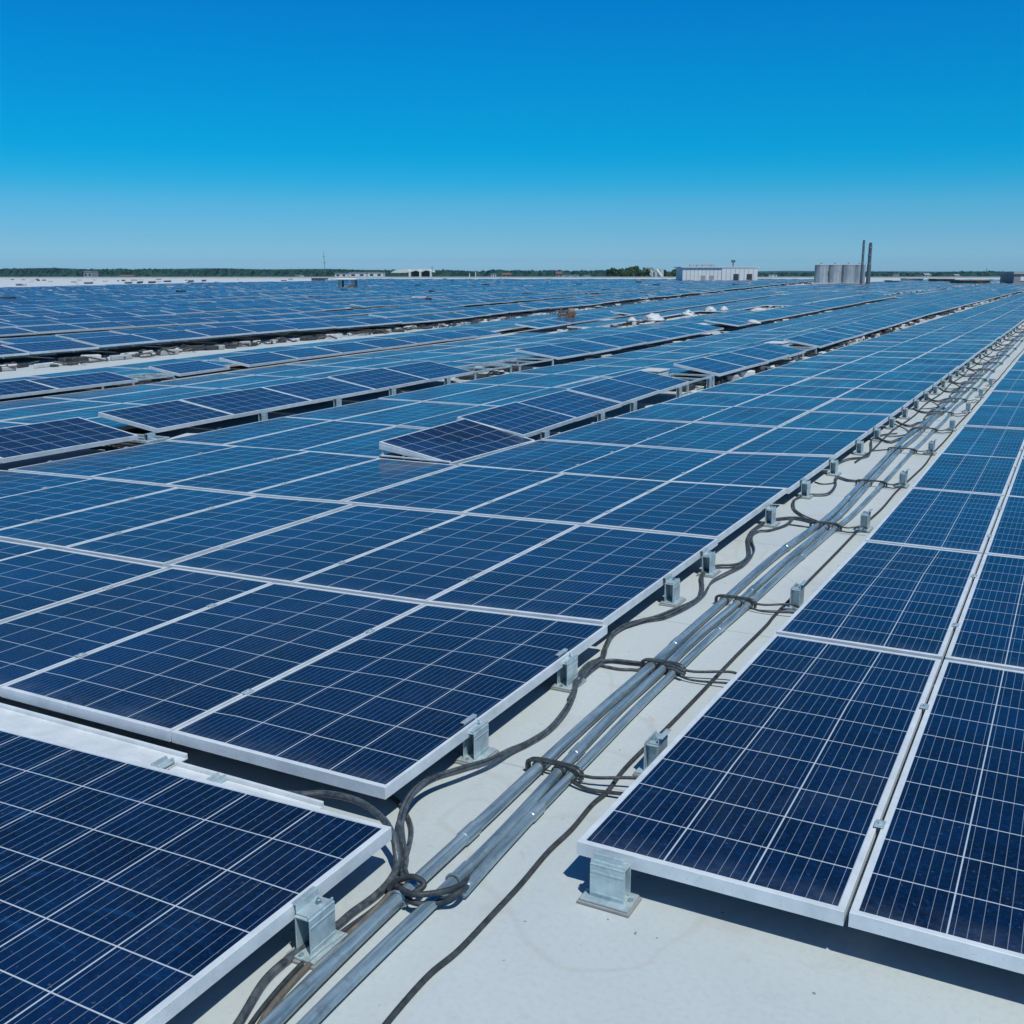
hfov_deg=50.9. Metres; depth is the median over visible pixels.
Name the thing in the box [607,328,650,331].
solar panel
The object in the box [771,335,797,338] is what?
solar panel
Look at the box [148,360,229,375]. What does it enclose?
solar panel
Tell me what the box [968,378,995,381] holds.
conduit strap
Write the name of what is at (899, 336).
solar panel
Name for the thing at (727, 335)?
solar panel
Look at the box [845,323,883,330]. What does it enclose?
solar panel
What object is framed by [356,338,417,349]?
solar panel
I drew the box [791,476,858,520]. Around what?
cable
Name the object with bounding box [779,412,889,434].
solar panel
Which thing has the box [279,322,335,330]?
solar panel
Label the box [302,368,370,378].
solar panel
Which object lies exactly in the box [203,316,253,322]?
solar panel
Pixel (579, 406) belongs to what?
solar panel
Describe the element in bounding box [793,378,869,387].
solar panel
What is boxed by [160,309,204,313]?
solar panel
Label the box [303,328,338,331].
solar panel
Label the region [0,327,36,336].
solar panel
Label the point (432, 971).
cable
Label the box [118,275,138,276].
distant building
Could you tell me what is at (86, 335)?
solar panel
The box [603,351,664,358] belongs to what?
solar panel
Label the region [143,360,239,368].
solar panel
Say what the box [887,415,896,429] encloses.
mounting bracket
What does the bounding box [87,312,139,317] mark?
solar panel
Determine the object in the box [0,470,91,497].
solar panel
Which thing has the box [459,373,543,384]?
solar panel
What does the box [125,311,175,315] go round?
solar panel
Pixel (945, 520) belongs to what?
solar panel
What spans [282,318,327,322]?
solar panel
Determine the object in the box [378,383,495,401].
solar panel
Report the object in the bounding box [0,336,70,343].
solar panel
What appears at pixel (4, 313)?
solar panel
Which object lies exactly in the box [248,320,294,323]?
solar panel
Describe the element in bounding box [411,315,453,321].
solar panel
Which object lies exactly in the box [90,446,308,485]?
solar panel
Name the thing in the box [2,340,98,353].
solar panel
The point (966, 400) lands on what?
conduit strap
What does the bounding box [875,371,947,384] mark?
solar panel
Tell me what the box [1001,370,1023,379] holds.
solar panel
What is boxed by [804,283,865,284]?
concrete plinth
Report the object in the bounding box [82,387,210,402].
solar panel
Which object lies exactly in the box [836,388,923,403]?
solar panel
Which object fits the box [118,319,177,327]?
solar panel
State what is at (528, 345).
solar panel
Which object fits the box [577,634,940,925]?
solar panel
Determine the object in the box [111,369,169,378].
solar panel
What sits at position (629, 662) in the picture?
cable
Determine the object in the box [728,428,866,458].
solar panel
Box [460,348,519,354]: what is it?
solar panel
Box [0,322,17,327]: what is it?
solar panel
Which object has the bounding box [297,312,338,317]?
solar panel
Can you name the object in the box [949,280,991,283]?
rooftop shed
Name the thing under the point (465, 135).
sky
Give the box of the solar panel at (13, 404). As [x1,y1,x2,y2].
[0,397,75,409]
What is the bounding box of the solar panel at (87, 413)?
[1,403,141,423]
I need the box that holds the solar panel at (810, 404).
[737,395,834,411]
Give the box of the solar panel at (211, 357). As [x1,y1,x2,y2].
[178,352,253,359]
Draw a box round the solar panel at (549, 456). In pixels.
[458,440,628,472]
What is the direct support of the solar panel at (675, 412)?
on the roof at (544, 946)
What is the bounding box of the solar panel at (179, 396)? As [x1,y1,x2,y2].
[124,388,237,404]
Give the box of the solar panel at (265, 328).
[232,323,297,333]
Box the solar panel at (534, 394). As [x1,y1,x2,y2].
[482,387,567,405]
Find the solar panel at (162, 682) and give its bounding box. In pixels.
[0,582,424,741]
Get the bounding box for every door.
[733,274,738,279]
[747,274,751,279]
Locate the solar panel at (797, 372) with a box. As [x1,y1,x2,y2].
[753,368,830,377]
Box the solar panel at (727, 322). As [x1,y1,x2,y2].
[704,318,749,326]
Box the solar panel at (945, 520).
[865,488,1003,558]
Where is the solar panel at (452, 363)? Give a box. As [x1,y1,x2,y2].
[440,361,488,369]
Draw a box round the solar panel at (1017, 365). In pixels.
[1009,362,1023,369]
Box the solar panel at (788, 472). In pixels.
[669,453,833,493]
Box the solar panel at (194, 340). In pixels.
[169,337,219,342]
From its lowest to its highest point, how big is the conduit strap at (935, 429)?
0.068 m
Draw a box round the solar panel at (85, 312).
[64,311,108,314]
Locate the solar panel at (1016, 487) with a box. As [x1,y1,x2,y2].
[1006,458,1023,496]
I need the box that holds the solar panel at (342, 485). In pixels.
[247,458,456,502]
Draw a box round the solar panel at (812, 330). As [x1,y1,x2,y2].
[801,328,822,331]
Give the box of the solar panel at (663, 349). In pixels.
[637,346,686,351]
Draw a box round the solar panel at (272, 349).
[233,346,306,352]
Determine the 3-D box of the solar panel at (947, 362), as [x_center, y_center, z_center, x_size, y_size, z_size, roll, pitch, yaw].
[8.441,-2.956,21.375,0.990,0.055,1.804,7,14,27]
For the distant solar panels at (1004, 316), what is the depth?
65.33 m
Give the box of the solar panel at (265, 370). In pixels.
[226,365,312,374]
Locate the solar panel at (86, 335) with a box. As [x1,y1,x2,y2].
[55,331,124,338]
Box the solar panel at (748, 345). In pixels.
[732,343,792,347]
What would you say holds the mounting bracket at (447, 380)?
on the roof at (544, 946)
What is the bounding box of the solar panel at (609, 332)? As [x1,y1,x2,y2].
[589,331,630,334]
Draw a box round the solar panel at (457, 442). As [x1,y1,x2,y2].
[379,418,534,465]
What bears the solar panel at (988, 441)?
on the roof at (544, 946)
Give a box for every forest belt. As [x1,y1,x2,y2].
[0,267,609,276]
[571,270,1011,276]
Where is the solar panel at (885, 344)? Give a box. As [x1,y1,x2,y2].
[852,341,899,346]
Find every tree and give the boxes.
[605,267,620,276]
[618,268,633,276]
[625,266,638,276]
[635,269,651,276]
[663,269,672,276]
[671,269,675,276]
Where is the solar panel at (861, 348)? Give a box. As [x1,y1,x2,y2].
[835,345,889,351]
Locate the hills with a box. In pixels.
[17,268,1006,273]
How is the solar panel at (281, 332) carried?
on the roof at (544, 946)
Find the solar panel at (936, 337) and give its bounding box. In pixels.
[917,335,959,338]
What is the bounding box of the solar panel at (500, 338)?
[474,336,524,341]
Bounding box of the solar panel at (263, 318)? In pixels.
[239,315,286,320]
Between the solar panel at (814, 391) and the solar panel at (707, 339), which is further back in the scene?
the solar panel at (707, 339)
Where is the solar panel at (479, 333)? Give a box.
[453,329,500,337]
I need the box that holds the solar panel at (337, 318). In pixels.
[316,317,356,320]
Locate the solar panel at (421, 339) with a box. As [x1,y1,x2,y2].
[392,334,448,344]
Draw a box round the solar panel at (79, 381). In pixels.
[29,371,137,391]
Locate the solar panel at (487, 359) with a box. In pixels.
[454,355,536,362]
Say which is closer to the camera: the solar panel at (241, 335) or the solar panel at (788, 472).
the solar panel at (788, 472)
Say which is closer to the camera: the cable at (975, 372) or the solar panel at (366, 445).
the solar panel at (366, 445)
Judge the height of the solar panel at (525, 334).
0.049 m
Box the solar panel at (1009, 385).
[991,379,1023,392]
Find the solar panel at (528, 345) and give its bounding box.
[501,343,555,347]
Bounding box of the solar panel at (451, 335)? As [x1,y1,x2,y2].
[423,331,476,340]
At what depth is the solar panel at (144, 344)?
26.73 m
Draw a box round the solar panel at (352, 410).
[286,399,420,419]
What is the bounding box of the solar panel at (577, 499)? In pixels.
[463,474,668,524]
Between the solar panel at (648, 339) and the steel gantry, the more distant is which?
the steel gantry
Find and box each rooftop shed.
[884,280,900,281]
[900,278,923,280]
[928,279,953,280]
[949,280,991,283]
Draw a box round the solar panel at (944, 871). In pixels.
[848,659,1023,973]
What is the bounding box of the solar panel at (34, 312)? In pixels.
[9,310,58,313]
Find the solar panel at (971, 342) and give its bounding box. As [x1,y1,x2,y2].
[947,340,994,345]
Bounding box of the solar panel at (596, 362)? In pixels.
[567,358,630,365]
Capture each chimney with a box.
[860,240,864,283]
[866,243,872,283]
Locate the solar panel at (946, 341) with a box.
[906,338,953,343]
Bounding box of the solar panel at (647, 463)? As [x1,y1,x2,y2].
[559,446,724,480]
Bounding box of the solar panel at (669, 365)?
[647,360,696,371]
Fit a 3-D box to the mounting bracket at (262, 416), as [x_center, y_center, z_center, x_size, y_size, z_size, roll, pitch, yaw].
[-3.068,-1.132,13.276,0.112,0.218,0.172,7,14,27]
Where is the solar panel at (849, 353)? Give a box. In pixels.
[817,350,879,356]
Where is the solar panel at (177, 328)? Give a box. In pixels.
[159,325,211,330]
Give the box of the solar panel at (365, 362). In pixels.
[319,358,407,367]
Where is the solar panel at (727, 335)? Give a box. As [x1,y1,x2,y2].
[706,333,748,337]
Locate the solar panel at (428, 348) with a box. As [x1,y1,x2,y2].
[392,345,461,351]
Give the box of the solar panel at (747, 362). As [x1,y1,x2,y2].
[704,352,768,368]
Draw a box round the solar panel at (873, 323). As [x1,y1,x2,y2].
[853,320,890,328]
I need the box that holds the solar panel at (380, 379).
[328,368,428,391]
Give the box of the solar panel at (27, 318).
[0,316,53,320]
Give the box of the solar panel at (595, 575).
[427,525,717,625]
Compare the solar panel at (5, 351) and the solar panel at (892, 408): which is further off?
the solar panel at (5, 351)
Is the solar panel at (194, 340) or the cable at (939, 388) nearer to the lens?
the cable at (939, 388)
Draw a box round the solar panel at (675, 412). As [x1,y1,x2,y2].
[613,403,729,422]
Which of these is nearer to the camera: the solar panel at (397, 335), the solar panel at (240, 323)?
the solar panel at (397, 335)
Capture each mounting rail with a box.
[0,703,187,769]
[169,761,323,808]
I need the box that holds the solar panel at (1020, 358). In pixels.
[1016,355,1023,361]
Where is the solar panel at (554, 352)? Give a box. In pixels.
[515,345,590,359]
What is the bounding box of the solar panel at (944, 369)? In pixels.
[892,365,958,375]
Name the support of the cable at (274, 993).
on the roof at (544, 946)
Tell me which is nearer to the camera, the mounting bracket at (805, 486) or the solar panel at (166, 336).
the mounting bracket at (805, 486)
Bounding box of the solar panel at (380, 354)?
[342,350,417,357]
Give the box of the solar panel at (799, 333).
[788,332,810,334]
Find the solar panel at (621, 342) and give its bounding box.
[581,335,646,348]
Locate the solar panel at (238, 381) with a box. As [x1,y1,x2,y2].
[180,375,290,388]
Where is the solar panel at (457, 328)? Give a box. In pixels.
[431,327,474,330]
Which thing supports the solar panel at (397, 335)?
on the roof at (544, 946)
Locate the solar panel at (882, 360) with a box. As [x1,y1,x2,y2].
[851,357,915,364]
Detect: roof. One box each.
[0,278,1023,1023]
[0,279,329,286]
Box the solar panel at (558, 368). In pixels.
[512,364,593,374]
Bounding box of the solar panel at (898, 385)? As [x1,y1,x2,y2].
[856,379,936,391]
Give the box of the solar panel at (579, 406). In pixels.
[519,390,621,420]
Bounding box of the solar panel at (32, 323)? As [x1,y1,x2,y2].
[1,320,64,326]
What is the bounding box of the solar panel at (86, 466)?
[8,441,235,477]
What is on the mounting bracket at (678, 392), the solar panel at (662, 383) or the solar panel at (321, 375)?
the solar panel at (662, 383)
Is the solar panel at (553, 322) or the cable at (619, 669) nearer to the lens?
the cable at (619, 669)
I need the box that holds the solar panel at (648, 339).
[611,332,669,343]
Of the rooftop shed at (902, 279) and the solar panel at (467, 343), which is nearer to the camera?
the solar panel at (467, 343)
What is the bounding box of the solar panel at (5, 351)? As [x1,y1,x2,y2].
[0,345,29,356]
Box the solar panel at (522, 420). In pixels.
[457,402,576,437]
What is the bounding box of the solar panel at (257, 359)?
[219,352,297,366]
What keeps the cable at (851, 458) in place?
on the roof at (544, 946)
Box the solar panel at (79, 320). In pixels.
[50,318,109,323]
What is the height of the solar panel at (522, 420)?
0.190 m
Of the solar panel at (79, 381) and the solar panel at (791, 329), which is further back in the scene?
the solar panel at (791, 329)
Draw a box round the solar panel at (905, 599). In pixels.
[776,541,981,664]
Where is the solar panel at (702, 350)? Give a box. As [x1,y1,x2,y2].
[669,346,727,353]
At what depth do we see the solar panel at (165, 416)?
12.41 m
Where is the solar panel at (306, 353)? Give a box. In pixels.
[272,347,341,359]
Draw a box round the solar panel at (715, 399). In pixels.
[663,392,762,406]
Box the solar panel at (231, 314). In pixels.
[211,312,253,316]
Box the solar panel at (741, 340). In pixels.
[715,338,766,342]
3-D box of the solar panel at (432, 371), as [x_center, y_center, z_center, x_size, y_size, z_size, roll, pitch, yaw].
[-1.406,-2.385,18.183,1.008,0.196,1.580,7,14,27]
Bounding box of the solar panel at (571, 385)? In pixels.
[557,377,605,387]
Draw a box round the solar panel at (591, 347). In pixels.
[550,340,620,354]
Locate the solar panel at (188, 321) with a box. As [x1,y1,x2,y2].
[163,318,217,324]
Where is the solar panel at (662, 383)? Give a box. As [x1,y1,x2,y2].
[609,370,688,392]
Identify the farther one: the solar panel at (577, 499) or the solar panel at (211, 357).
the solar panel at (211, 357)
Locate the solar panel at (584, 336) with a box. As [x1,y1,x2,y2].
[562,334,605,338]
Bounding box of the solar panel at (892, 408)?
[811,399,909,416]
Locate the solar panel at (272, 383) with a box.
[223,377,316,389]
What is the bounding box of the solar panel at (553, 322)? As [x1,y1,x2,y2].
[532,319,570,326]
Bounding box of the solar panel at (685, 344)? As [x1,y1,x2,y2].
[661,341,711,346]
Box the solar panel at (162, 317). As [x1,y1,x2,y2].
[139,315,183,319]
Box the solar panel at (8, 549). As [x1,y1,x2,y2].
[0,540,45,559]
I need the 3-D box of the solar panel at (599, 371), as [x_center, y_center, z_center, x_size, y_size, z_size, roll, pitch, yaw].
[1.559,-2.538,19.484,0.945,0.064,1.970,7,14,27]
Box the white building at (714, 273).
[674,260,759,280]
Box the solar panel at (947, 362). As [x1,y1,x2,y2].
[904,358,967,368]
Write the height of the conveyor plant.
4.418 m
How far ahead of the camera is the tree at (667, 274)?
400.95 m
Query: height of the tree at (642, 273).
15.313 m
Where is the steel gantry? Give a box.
[336,278,358,287]
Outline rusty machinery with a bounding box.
[557,307,575,325]
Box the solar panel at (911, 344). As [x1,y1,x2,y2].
[895,342,945,346]
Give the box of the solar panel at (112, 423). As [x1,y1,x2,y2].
[87,417,137,429]
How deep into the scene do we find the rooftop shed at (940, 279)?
208.88 m
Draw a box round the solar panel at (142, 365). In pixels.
[109,359,206,368]
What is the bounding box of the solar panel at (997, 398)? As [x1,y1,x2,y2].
[980,391,1023,406]
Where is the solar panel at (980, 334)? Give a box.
[962,333,1003,337]
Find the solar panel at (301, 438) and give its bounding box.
[225,420,395,449]
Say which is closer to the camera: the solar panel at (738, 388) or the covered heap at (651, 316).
the solar panel at (738, 388)
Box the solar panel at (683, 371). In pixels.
[600,367,691,377]
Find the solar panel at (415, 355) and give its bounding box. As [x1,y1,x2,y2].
[378,352,457,359]
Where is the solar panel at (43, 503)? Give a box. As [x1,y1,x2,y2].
[0,478,177,529]
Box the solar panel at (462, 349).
[424,346,494,353]
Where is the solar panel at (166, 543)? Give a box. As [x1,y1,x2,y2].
[64,496,352,568]
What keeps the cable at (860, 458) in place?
on the roof at (544, 946)
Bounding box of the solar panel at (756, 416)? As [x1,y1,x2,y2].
[694,406,808,427]
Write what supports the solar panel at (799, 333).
on the roof at (544, 946)
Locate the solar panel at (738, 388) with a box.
[697,383,785,394]
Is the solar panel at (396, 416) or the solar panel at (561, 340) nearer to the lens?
the solar panel at (396, 416)
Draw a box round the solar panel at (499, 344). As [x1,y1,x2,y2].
[466,342,529,347]
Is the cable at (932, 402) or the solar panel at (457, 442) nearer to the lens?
the solar panel at (457, 442)
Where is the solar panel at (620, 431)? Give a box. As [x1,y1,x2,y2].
[541,418,688,445]
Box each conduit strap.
[525,757,637,795]
[640,658,736,683]
[714,594,799,613]
[809,521,867,532]
[855,479,905,488]
[887,447,933,454]
[912,427,952,432]
[929,411,966,416]
[945,398,978,402]
[958,387,987,391]
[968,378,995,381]
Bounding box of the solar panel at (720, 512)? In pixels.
[585,481,785,542]
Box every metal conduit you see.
[259,332,1023,1023]
[296,334,1023,1023]
[459,338,1023,897]
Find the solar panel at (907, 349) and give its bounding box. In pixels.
[881,346,936,352]
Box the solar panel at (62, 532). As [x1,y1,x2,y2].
[0,488,255,549]
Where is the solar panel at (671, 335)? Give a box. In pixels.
[633,328,689,339]
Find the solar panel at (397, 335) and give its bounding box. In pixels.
[368,333,420,337]
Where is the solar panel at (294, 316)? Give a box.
[272,314,314,318]
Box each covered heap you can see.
[641,313,663,319]
[681,310,694,314]
[704,306,716,310]
[750,307,764,310]
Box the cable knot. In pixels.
[386,873,471,908]
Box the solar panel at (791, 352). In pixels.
[752,343,805,357]
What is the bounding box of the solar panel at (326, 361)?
[286,357,368,365]
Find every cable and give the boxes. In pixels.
[233,790,400,1023]
[248,903,376,1023]
[257,881,404,1023]
[382,349,1023,1023]
[388,794,413,855]
[396,516,814,884]
[567,658,604,699]
[597,663,652,674]
[601,659,685,674]
[625,518,792,627]
[789,524,826,528]
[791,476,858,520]
[814,478,837,484]
[838,433,897,464]
[854,325,1023,462]
[875,426,929,442]
[887,423,908,436]
[895,412,943,426]
[912,400,955,413]
[922,399,937,408]
[926,390,963,401]
[938,382,975,392]
[949,375,975,383]
[959,368,989,376]
[966,363,995,370]
[973,358,1000,364]
[982,351,1007,357]
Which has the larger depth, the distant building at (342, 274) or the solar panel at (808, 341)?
the distant building at (342, 274)
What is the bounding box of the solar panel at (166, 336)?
[131,330,210,341]
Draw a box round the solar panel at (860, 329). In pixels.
[836,325,875,333]
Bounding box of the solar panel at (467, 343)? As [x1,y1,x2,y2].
[436,340,496,345]
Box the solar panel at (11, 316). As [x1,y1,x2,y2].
[0,315,30,317]
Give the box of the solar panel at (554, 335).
[533,333,581,337]
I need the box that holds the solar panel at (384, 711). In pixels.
[171,604,606,799]
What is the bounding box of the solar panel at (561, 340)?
[534,338,580,343]
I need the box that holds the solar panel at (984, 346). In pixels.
[938,344,988,349]
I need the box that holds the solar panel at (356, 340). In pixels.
[335,338,383,341]
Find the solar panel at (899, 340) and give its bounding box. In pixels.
[864,338,911,342]
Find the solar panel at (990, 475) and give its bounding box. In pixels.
[911,453,1017,497]
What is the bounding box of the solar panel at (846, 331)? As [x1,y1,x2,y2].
[823,327,866,336]
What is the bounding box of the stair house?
[999,272,1023,282]
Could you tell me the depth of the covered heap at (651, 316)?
39.28 m
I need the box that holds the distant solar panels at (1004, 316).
[0,279,1023,338]
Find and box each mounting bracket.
[144,432,155,443]
[258,411,267,420]
[284,886,346,969]
[333,397,341,406]
[389,387,395,395]
[444,377,450,384]
[454,714,498,768]
[541,430,549,438]
[550,648,585,692]
[577,850,641,917]
[597,411,604,421]
[630,401,636,411]
[633,728,670,776]
[659,573,685,607]
[676,386,681,397]
[696,547,720,577]
[706,377,711,388]
[762,503,780,527]
[782,580,806,611]
[799,477,813,498]
[826,457,841,475]
[853,438,865,455]
[854,509,873,532]
[872,426,882,441]
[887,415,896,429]
[894,469,909,488]
[900,406,909,418]
[911,398,919,409]
[922,390,928,401]
[925,439,936,455]
[931,384,938,394]
[940,378,945,388]
[946,418,956,431]
[947,373,952,382]
[954,370,960,377]
[960,365,965,372]
[963,402,971,412]
[976,389,983,397]
[987,378,993,386]
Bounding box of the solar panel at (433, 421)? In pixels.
[398,405,496,428]
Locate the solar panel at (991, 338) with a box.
[954,336,999,340]
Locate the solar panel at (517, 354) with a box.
[500,352,545,357]
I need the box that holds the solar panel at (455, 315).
[433,313,472,319]
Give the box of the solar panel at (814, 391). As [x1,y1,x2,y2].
[765,385,854,398]
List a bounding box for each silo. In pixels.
[814,262,827,282]
[828,262,841,282]
[841,263,854,282]
[854,263,865,282]
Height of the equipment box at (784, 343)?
0.182 m
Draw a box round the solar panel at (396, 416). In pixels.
[335,402,477,426]
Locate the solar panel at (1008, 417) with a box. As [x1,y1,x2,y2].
[963,405,1023,428]
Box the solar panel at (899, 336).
[875,334,921,338]
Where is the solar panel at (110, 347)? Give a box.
[56,346,118,353]
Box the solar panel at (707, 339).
[687,337,731,341]
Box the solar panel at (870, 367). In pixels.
[833,363,900,371]
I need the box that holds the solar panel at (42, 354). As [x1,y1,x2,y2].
[0,352,56,358]
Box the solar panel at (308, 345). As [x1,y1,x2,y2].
[288,341,347,347]
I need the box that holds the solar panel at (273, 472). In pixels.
[165,451,379,494]
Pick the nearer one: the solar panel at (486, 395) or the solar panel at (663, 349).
the solar panel at (486, 395)
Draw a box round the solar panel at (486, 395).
[424,385,545,404]
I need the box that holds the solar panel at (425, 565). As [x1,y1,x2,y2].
[292,514,578,603]
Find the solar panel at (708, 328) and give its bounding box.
[673,322,723,331]
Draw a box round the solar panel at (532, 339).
[498,337,560,342]
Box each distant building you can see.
[83,271,97,276]
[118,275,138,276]
[335,273,349,276]
[349,272,367,276]
[368,272,384,276]
[502,273,510,276]
[555,271,561,276]
[562,275,578,276]
[888,274,899,276]
[920,273,930,276]
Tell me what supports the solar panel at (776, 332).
on the roof at (544, 946)
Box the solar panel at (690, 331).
[656,325,707,335]
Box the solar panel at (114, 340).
[71,334,157,346]
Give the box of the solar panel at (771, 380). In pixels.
[727,375,809,385]
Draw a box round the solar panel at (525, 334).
[505,332,551,336]
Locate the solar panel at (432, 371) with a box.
[385,361,473,381]
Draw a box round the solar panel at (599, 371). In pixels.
[557,366,640,376]
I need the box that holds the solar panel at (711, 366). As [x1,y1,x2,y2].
[673,357,745,376]
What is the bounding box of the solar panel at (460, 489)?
[344,465,562,513]
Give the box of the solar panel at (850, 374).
[811,370,886,379]
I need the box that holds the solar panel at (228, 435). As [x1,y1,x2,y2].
[166,417,332,444]
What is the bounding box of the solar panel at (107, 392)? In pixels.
[45,384,177,399]
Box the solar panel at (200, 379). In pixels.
[148,373,253,386]
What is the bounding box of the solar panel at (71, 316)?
[44,314,100,318]
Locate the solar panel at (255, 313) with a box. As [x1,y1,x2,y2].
[238,311,278,315]
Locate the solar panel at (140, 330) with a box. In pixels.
[109,327,175,334]
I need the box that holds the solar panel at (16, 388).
[0,379,57,398]
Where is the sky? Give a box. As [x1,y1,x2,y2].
[0,0,1023,271]
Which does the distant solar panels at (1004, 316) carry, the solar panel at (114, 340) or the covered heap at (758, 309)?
the covered heap at (758, 309)
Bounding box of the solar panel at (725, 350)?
[708,348,743,353]
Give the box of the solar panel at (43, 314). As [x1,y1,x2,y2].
[23,313,72,316]
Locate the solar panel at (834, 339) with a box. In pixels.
[799,332,845,343]
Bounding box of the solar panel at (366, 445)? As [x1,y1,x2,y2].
[302,427,423,458]
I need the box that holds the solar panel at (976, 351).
[928,347,982,354]
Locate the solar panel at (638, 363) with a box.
[598,359,675,366]
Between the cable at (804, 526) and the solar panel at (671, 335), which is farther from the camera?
the solar panel at (671, 335)
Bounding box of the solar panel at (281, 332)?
[263,331,302,334]
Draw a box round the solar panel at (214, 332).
[185,326,255,337]
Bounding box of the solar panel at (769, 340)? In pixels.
[754,339,797,345]
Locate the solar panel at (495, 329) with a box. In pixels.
[475,328,511,331]
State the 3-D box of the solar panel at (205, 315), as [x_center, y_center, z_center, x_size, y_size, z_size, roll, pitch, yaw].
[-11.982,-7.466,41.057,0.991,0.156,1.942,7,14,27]
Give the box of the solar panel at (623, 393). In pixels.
[566,378,659,405]
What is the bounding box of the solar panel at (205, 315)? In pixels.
[174,313,223,317]
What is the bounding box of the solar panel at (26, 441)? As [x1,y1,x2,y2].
[0,417,137,462]
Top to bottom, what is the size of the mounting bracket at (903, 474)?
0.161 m
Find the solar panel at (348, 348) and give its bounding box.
[313,342,381,354]
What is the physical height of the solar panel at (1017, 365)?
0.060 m
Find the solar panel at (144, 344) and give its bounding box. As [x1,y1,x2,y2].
[119,341,171,347]
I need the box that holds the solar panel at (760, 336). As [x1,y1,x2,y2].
[734,334,782,338]
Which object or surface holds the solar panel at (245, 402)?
on the roof at (544, 946)
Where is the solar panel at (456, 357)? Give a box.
[417,354,496,361]
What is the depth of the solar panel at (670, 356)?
22.80 m
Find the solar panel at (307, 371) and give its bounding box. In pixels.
[259,366,353,376]
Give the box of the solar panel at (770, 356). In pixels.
[730,347,788,361]
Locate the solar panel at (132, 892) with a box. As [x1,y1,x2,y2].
[0,727,391,1023]
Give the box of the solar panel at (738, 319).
[720,316,761,323]
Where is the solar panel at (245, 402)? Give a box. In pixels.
[179,387,311,417]
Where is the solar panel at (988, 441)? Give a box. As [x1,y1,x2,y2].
[941,426,1023,461]
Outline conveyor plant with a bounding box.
[650,269,663,276]
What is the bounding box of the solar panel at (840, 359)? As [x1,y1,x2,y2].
[800,356,863,362]
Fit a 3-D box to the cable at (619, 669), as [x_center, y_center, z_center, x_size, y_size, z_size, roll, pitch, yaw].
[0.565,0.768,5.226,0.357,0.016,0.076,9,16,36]
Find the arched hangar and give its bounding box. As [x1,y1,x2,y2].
[391,269,434,276]
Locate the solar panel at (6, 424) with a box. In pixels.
[0,421,25,427]
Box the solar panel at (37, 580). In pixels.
[0,547,166,622]
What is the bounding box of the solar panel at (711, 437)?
[633,422,776,452]
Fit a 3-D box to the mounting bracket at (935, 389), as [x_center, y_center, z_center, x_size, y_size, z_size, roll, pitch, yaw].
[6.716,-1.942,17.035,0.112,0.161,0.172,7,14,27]
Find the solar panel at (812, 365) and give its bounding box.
[776,361,847,369]
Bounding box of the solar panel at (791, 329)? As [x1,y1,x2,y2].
[767,328,812,331]
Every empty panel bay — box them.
[77,433,169,450]
[101,373,174,388]
[455,364,511,379]
[482,357,553,372]
[668,373,714,394]
[787,346,816,357]
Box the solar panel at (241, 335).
[220,333,262,338]
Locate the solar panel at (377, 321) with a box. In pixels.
[351,317,401,325]
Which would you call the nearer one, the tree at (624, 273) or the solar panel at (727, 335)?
the solar panel at (727, 335)
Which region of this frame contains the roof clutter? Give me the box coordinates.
[0,278,1013,438]
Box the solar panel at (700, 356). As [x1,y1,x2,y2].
[683,354,715,359]
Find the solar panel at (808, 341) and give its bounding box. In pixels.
[783,335,833,347]
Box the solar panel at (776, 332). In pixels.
[753,331,796,334]
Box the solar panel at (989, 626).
[945,554,1023,671]
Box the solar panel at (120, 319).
[96,316,148,321]
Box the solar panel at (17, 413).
[0,400,120,420]
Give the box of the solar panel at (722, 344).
[693,342,748,347]
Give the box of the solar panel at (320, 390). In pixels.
[263,377,374,403]
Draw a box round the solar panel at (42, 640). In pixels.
[0,567,272,695]
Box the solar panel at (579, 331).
[557,330,600,333]
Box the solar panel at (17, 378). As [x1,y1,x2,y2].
[0,377,44,381]
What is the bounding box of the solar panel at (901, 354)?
[867,352,926,357]
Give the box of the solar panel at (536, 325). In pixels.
[515,321,555,328]
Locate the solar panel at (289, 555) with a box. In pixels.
[169,505,465,584]
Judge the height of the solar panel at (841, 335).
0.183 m
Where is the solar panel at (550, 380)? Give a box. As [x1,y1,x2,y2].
[500,374,598,387]
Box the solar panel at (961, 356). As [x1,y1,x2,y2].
[918,353,975,360]
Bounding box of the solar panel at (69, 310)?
[47,308,91,312]
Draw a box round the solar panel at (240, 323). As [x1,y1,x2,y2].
[201,321,255,326]
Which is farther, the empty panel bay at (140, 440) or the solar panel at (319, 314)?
the solar panel at (319, 314)
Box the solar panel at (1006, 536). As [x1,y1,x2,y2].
[984,496,1023,557]
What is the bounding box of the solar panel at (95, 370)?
[28,367,135,377]
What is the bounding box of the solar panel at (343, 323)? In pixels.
[317,320,370,327]
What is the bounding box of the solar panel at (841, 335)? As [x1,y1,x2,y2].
[812,330,856,339]
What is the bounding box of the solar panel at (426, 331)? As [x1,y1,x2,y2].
[408,330,449,333]
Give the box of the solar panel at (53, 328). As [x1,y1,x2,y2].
[15,324,87,333]
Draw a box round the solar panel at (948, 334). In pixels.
[925,332,965,335]
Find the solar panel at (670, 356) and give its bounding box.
[637,352,703,359]
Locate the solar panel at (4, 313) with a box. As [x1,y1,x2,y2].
[0,311,22,315]
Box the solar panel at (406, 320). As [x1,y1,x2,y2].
[386,316,430,323]
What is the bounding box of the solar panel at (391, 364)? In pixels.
[358,360,449,368]
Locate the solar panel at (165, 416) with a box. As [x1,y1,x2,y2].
[98,400,233,432]
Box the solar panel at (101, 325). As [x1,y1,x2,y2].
[68,321,133,329]

